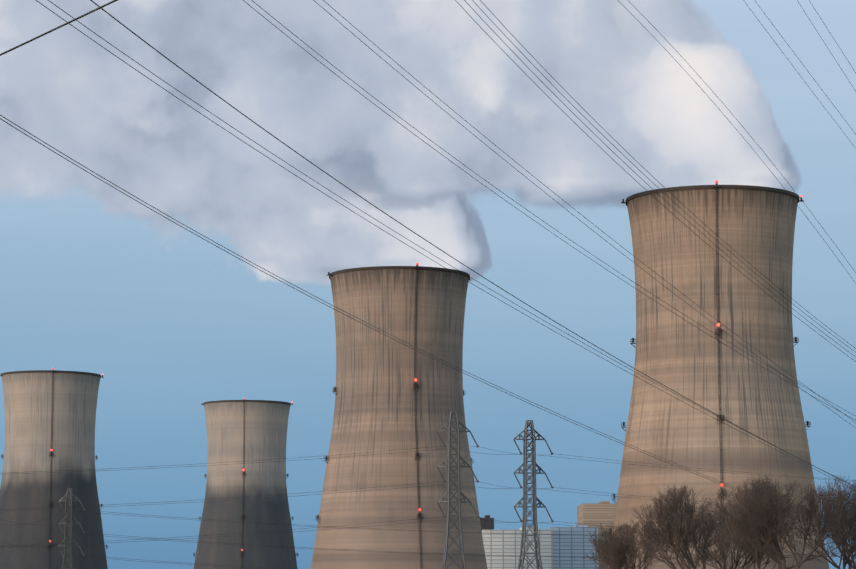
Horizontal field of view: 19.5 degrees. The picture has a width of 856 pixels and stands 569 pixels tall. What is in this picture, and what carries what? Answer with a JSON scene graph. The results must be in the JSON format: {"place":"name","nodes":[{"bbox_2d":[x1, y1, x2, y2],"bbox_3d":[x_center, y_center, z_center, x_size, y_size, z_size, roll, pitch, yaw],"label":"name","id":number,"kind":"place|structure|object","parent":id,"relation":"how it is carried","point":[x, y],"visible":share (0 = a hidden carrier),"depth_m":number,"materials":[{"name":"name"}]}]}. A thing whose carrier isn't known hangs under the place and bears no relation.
{"place":"outdoors","nodes":[
{"label":"outdoors","id":0,"kind":"place"},
{"bbox_2d":[0,0,855,568],"label":"sky","id":1,"kind":"structure","parent":0,"point":[93,279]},
{"bbox_2d":[0,0,855,518],"bbox_3d":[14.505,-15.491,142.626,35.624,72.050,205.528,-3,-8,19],"label":"power lines","id":2,"kind":"object","parent":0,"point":[482,184],"visible":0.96,"depth_m":161.54,"materials":[{"name":"grey metal"}]},
{"bbox_2d":[480,515,493,529],"bbox_3d":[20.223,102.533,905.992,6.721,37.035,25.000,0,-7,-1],"label":"building","id":3,"kind":"structure","parent":0,"point":[488,526],"depth_m":895.61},
{"bbox_2d":[482,527,552,568],"bbox_3d":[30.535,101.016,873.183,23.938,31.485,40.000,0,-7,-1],"label":"building","id":4,"kind":"structure","parent":0,"point":[500,544],"depth_m":854.40,"materials":[{"name":"white metal"}]},
{"bbox_2d":[546,525,598,568],"bbox_3d":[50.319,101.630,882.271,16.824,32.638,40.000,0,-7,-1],"label":"building","id":5,"kind":"structure","parent":0,"point":[571,548],"depth_m":863.49,"materials":[{"name":"grey metal"}]},
{"label":"ground","id":6,"kind":"structure","parent":0,"visible":0},
{"bbox_2d":[0,368,107,568],"bbox_3d":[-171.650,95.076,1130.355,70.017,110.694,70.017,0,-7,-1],"label":"cooling tower","id":7,"kind":"structure","parent":6,"relation":"on","point":[50,418],"depth_m":1114.79,"materials":[{"name":"grey concrete"}]},
{"bbox_2d":[58,488,84,568],"bbox_3d":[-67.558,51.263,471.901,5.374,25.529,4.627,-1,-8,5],"label":"pylon","id":8,"kind":"object","parent":6,"relation":"on","point":[71,512],"visible":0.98,"depth_m":472.52,"materials":[{"name":"grey metal"}]},
{"bbox_2d":[193,398,298,568],"bbox_3d":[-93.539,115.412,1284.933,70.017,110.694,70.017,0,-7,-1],"label":"cooling tower","id":9,"kind":"structure","parent":6,"relation":"on","point":[247,432],"depth_m":1269.29,"materials":[{"name":"grey concrete"}]},
{"bbox_2d":[311,263,486,568],"bbox_3d":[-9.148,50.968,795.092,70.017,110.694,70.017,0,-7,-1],"label":"cooling tower","id":10,"kind":"structure","parent":6,"relation":"on","point":[395,396],"depth_m":778.60,"materials":[{"name":"grey concrete"}]},
{"bbox_2d":[0,420,855,568],"bbox_3d":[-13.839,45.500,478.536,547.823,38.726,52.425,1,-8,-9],"label":"pylon","id":11,"kind":"object","parent":6,"relation":"on","point":[525,473],"visible":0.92,"depth_m":476.41,"materials":[{"name":"grey metal"}]},
{"bbox_2d":[437,411,478,568],"bbox_3d":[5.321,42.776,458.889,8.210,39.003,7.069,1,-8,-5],"label":"pylon","id":12,"kind":"object","parent":6,"relation":"on","point":[457,422],"visible":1,"depth_m":459.42,"materials":[{"name":"grey metal"}]},
{"bbox_2d":[577,501,615,568],"bbox_3d":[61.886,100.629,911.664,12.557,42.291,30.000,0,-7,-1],"label":"building","id":13,"kind":"structure","parent":6,"relation":"on","point":[593,515],"depth_m":898.90,"materials":[{"name":"concrete"}]},
{"bbox_2d":[584,521,665,568],"bbox_3d":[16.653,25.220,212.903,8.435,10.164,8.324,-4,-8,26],"label":"tree","id":14,"kind":"object","parent":6,"relation":"on","point":[615,546],"visible":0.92,"depth_m":212.12,"materials":[{"name":"brown plant"}]},
{"bbox_2d":[624,485,733,568],"bbox_3d":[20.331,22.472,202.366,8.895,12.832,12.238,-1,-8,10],"label":"tree","id":15,"kind":"object","parent":6,"relation":"on","point":[676,520],"visible":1,"depth_m":202.16,"materials":[{"name":"brown plant"}]},
{"bbox_2d":[608,180,828,568],"bbox_3d":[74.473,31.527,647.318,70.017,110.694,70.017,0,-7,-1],"label":"cooling tower","id":16,"kind":"structure","parent":6,"relation":"on","point":[753,226],"depth_m":631.90,"materials":[{"name":"grey concrete"}]},
{"bbox_2d":[684,501,792,568],"bbox_3d":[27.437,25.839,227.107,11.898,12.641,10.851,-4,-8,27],"label":"tree","id":17,"kind":"object","parent":6,"relation":"on","point":[722,552],"visible":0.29,"depth_m":225.32,"materials":[{"name":"brown plant"}]},
{"bbox_2d":[701,472,855,568],"bbox_3d":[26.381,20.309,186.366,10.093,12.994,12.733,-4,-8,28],"label":"tree","id":18,"kind":"object","parent":6,"relation":"on","point":[760,507],"visible":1,"depth_m":186.12,"materials":[{"name":"brown plant"}]},
{"bbox_2d":[772,475,855,568],"bbox_3d":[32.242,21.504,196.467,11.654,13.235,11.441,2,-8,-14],"label":"tree","id":19,"kind":"object","parent":6,"relation":"on","point":[850,519],"visible":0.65,"depth_m":195.59,"materials":[{"name":"brown plant"}]}
]}

